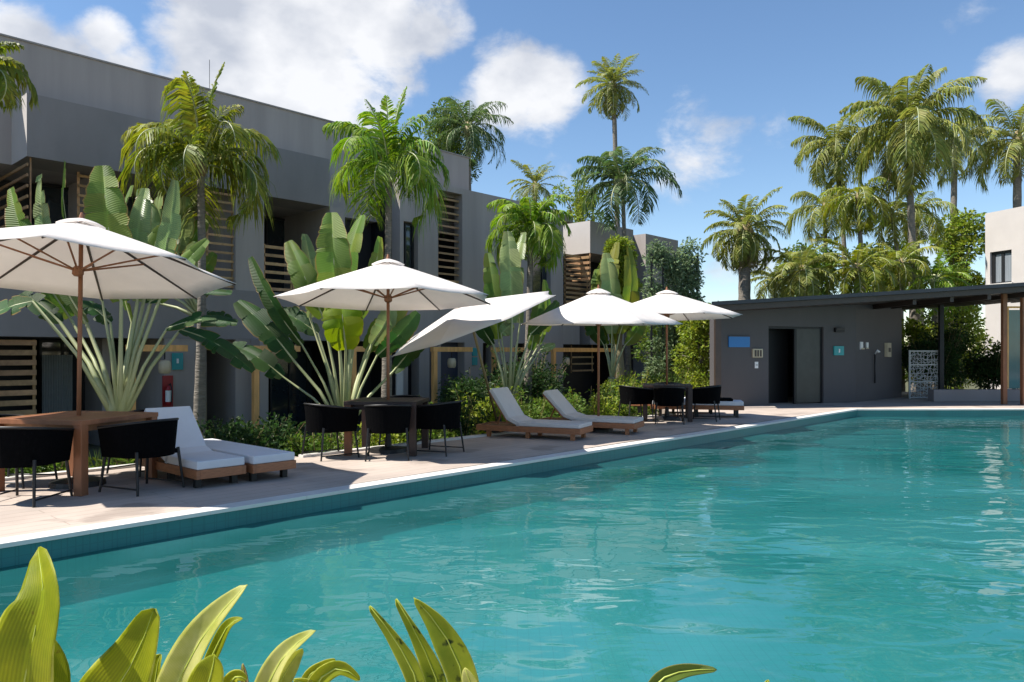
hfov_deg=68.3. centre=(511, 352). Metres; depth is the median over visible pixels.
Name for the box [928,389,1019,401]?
wall
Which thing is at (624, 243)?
palm tree
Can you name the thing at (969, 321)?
broadleaf tree
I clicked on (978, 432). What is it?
pool water
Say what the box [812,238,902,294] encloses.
palm tree
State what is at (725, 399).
folded cover
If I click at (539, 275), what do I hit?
window
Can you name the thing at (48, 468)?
shrub
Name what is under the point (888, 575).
pool floor
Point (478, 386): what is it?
shrub
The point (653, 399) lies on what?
armchair
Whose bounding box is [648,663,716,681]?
leafy plant
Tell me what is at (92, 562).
pool wall
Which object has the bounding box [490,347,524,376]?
timber frame
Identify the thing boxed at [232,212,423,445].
fan palm
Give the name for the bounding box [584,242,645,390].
fan palm
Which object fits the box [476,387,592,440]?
sun lounger
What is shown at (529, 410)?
shrub
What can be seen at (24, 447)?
armchair
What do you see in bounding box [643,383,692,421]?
dining table
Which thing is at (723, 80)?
sky
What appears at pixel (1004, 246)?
hotel building
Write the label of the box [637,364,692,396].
shrub
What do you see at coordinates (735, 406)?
sun lounger
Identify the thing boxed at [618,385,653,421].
armchair
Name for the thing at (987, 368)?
hedge shrub
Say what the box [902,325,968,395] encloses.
hedge shrub
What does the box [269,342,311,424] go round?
sliding door
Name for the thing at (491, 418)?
shrub
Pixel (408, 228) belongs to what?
window
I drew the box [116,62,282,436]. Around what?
palm tree
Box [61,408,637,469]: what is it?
ground cover
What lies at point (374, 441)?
shrub
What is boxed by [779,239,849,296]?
palm tree
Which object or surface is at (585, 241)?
hotel building
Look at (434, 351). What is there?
timber frame
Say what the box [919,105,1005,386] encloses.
palm tree
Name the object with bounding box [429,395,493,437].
shrub
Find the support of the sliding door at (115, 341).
in the hotel building at (86, 116)
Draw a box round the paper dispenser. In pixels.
[885,343,890,356]
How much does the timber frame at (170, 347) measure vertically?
2.150 m
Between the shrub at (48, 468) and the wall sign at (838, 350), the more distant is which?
the wall sign at (838, 350)
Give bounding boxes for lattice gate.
[908,350,937,398]
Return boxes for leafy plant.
[0,546,70,681]
[79,608,161,681]
[156,585,246,681]
[224,630,315,681]
[293,658,359,681]
[369,597,478,681]
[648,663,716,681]
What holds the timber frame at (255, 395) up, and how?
on the ground at (92, 448)
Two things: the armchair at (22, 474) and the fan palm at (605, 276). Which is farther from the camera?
the fan palm at (605, 276)
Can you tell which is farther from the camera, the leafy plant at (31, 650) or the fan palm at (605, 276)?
the fan palm at (605, 276)
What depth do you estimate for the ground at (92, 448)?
18.20 m
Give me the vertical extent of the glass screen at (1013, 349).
2.310 m
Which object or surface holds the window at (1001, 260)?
in the hotel building at (1004, 246)
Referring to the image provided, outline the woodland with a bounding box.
[707,302,984,379]
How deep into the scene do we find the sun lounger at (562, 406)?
12.78 m
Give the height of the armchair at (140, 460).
0.714 m
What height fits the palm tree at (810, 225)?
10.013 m
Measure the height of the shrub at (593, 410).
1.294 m
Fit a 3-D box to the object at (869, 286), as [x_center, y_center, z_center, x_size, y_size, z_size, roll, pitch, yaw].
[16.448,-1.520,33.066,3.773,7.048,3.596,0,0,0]
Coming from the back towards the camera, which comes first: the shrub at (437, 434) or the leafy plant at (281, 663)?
the shrub at (437, 434)
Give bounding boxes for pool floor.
[0,429,1023,681]
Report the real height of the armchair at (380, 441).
0.714 m
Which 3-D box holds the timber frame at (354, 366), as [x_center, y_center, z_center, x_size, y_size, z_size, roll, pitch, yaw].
[-3.399,0.925,18.423,0.130,2.150,1.340,0,0,43]
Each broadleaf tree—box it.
[550,168,607,223]
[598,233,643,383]
[630,325,681,381]
[670,320,709,387]
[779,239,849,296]
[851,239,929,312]
[902,316,937,391]
[920,305,996,388]
[928,207,986,387]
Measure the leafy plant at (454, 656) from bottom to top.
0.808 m
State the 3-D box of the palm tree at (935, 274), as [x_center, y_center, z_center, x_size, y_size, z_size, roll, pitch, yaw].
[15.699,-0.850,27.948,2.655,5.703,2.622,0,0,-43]
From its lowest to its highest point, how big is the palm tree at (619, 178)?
9.298 m
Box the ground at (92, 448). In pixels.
[52,354,984,469]
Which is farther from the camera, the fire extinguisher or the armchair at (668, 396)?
the fire extinguisher
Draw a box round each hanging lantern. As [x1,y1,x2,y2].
[158,353,170,373]
[447,352,455,367]
[562,357,569,365]
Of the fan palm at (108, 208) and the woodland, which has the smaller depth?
the fan palm at (108, 208)
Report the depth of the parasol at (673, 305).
14.71 m
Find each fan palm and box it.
[0,161,255,465]
[135,188,232,429]
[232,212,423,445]
[475,231,559,397]
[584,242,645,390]
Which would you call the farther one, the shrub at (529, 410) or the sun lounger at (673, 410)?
the sun lounger at (673, 410)
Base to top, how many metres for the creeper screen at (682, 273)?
6.206 m
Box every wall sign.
[172,353,182,369]
[728,336,749,346]
[833,346,843,354]
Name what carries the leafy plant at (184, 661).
on the pool deck
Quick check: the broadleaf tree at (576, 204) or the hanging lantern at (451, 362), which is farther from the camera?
the broadleaf tree at (576, 204)
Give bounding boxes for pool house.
[710,282,1023,405]
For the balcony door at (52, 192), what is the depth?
16.47 m
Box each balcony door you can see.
[35,183,153,223]
[264,216,284,292]
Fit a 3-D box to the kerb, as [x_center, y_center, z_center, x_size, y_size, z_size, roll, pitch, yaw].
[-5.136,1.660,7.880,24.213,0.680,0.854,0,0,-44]
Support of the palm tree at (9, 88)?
on the ground at (92, 448)
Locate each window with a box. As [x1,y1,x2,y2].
[404,223,413,268]
[532,251,546,292]
[992,250,1011,283]
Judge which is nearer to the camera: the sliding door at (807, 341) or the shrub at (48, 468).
the shrub at (48, 468)
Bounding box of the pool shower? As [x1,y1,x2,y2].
[874,349,879,382]
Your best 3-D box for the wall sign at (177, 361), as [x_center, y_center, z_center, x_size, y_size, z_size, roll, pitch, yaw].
[-7.189,0.190,16.223,0.043,0.360,0.231,0,0,43]
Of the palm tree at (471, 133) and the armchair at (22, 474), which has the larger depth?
the palm tree at (471, 133)
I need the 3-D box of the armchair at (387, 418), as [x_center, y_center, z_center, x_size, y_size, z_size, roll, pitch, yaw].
[-1.579,0.995,9.612,0.607,0.714,0.610,0,0,-7]
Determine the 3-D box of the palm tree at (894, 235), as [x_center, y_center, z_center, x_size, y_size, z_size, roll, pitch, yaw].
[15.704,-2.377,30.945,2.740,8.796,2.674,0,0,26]
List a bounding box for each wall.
[0,410,1023,609]
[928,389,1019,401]
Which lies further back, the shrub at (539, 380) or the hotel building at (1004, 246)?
the hotel building at (1004, 246)
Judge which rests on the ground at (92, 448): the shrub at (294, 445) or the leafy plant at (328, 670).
the shrub at (294, 445)
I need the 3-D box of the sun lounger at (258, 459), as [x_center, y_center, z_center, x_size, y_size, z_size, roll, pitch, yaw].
[-3.206,1.212,8.620,1.920,0.277,0.500,0,0,43]
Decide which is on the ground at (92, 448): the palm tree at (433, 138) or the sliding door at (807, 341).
the palm tree at (433, 138)
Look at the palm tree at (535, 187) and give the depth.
39.73 m
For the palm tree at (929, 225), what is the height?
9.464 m
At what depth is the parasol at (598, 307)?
12.37 m
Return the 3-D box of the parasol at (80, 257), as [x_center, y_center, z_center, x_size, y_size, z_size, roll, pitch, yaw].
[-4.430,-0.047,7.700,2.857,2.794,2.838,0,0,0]
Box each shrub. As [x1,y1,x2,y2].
[5,459,93,476]
[88,457,134,467]
[196,412,281,448]
[209,412,305,449]
[279,421,361,456]
[333,422,405,448]
[392,404,465,440]
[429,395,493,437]
[434,367,501,430]
[451,384,513,433]
[479,343,570,409]
[514,385,552,418]
[523,389,588,418]
[555,386,624,415]
[593,377,649,415]
[600,368,663,415]
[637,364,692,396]
[902,324,907,369]
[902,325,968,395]
[914,310,976,388]
[960,337,1000,388]
[986,340,1000,353]
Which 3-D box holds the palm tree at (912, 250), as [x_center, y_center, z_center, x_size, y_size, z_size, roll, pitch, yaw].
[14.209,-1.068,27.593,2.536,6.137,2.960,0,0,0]
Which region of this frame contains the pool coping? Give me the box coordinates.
[0,408,1023,548]
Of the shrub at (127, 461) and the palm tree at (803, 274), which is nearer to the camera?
the shrub at (127, 461)
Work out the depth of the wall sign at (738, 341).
18.99 m
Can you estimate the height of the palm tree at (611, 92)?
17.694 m
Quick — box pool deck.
[0,392,1023,537]
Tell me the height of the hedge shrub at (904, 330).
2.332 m
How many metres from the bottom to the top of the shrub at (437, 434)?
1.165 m
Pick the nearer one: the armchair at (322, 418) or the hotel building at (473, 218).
the armchair at (322, 418)
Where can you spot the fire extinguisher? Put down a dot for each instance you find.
(167, 391)
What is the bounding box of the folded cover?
[720,397,732,400]
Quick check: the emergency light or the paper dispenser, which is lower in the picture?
the paper dispenser
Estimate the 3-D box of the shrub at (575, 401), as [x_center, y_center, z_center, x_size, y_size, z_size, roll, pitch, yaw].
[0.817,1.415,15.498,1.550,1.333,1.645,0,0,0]
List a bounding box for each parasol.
[0,212,235,488]
[273,254,490,453]
[392,291,555,432]
[521,285,682,432]
[633,287,741,420]
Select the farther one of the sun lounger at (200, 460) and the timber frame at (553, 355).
the timber frame at (553, 355)
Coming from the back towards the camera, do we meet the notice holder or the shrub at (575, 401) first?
the notice holder
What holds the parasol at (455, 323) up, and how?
on the pool deck
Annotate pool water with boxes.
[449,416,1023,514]
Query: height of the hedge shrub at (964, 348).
2.718 m
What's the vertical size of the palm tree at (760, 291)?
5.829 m
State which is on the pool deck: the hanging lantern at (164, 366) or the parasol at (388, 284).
the parasol at (388, 284)
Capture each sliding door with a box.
[38,339,84,413]
[110,340,126,387]
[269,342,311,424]
[769,326,821,403]
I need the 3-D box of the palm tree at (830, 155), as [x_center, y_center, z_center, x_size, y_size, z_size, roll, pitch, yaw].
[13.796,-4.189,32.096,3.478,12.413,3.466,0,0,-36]
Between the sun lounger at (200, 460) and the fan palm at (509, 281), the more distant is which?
the fan palm at (509, 281)
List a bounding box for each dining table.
[0,410,157,495]
[343,397,428,456]
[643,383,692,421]
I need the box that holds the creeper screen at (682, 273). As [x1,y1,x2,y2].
[640,237,708,382]
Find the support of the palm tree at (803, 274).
on the ground at (92, 448)
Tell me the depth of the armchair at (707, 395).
14.76 m
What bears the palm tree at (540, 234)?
on the ground at (92, 448)
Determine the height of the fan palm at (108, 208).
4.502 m
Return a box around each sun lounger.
[142,406,245,487]
[204,439,295,481]
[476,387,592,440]
[540,389,643,434]
[631,397,711,413]
[652,399,743,417]
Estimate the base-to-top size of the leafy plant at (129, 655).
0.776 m
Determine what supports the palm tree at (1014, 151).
on the ground at (92, 448)
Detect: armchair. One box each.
[0,414,57,488]
[0,426,74,507]
[97,418,184,496]
[106,407,159,476]
[301,403,359,460]
[364,404,411,461]
[378,395,421,445]
[417,400,464,456]
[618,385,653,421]
[652,382,680,416]
[653,387,685,424]
[693,385,721,421]
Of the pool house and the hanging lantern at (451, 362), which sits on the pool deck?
the pool house
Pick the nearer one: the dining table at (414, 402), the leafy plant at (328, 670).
the leafy plant at (328, 670)
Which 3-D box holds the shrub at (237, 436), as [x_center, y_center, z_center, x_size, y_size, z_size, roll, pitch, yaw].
[-3.857,1.441,10.366,1.551,1.278,1.214,0,0,0]
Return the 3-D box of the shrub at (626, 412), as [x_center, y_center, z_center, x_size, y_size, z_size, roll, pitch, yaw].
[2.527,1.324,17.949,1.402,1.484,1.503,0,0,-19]
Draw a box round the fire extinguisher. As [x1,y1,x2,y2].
[162,375,172,406]
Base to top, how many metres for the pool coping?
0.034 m
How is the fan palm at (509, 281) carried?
on the ground at (92, 448)
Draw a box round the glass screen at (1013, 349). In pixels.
[1007,306,1019,388]
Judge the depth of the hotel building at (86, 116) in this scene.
16.61 m
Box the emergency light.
[834,328,844,331]
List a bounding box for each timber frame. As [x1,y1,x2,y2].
[125,345,187,410]
[252,346,299,428]
[350,346,374,436]
[430,347,472,402]
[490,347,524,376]
[550,348,615,385]
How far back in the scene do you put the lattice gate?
22.09 m
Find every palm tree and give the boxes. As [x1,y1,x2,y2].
[0,41,39,115]
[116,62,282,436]
[322,86,449,396]
[421,96,513,190]
[421,101,482,183]
[484,194,572,403]
[508,160,567,208]
[571,146,681,384]
[575,53,648,226]
[700,186,793,299]
[750,253,797,298]
[757,242,843,297]
[784,181,865,286]
[788,112,882,289]
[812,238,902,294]
[816,175,907,291]
[839,64,986,391]
[863,192,932,260]
[863,240,945,391]
[883,191,958,391]
[897,251,981,387]
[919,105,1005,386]
[968,99,1023,207]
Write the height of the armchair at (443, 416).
0.714 m
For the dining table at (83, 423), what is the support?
on the pool deck
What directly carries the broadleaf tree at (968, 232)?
on the ground at (92, 448)
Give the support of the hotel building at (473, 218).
on the ground at (92, 448)
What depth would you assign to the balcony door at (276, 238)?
20.32 m
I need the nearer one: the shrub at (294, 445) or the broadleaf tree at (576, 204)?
the shrub at (294, 445)
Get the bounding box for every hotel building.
[0,33,469,445]
[371,175,572,411]
[563,221,677,401]
[985,206,1023,388]
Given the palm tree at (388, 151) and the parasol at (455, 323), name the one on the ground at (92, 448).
the palm tree at (388, 151)
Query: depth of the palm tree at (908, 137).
28.38 m
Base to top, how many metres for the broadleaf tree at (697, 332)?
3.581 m
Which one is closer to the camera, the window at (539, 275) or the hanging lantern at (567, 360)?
the hanging lantern at (567, 360)
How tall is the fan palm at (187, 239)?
5.214 m
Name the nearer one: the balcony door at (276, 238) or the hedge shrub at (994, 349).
the balcony door at (276, 238)
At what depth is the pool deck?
8.49 m
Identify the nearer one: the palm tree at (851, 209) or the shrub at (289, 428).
the shrub at (289, 428)
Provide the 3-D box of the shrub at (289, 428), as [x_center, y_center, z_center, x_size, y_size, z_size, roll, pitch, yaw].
[-4.196,1.577,12.560,1.766,1.230,1.676,0,0,0]
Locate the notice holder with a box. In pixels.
[752,349,762,356]
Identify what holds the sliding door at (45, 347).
in the hotel building at (86, 116)
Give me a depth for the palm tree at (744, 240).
27.68 m
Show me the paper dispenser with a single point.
(887, 349)
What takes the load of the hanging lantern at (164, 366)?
hanging from the timber frame at (170, 347)
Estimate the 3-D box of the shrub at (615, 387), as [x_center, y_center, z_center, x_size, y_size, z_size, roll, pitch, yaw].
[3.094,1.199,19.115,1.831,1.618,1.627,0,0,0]
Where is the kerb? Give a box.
[5,413,672,480]
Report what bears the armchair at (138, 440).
on the pool deck
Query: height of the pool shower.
0.947 m
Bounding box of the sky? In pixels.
[0,0,1023,349]
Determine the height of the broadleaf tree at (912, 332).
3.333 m
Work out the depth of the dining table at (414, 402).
9.86 m

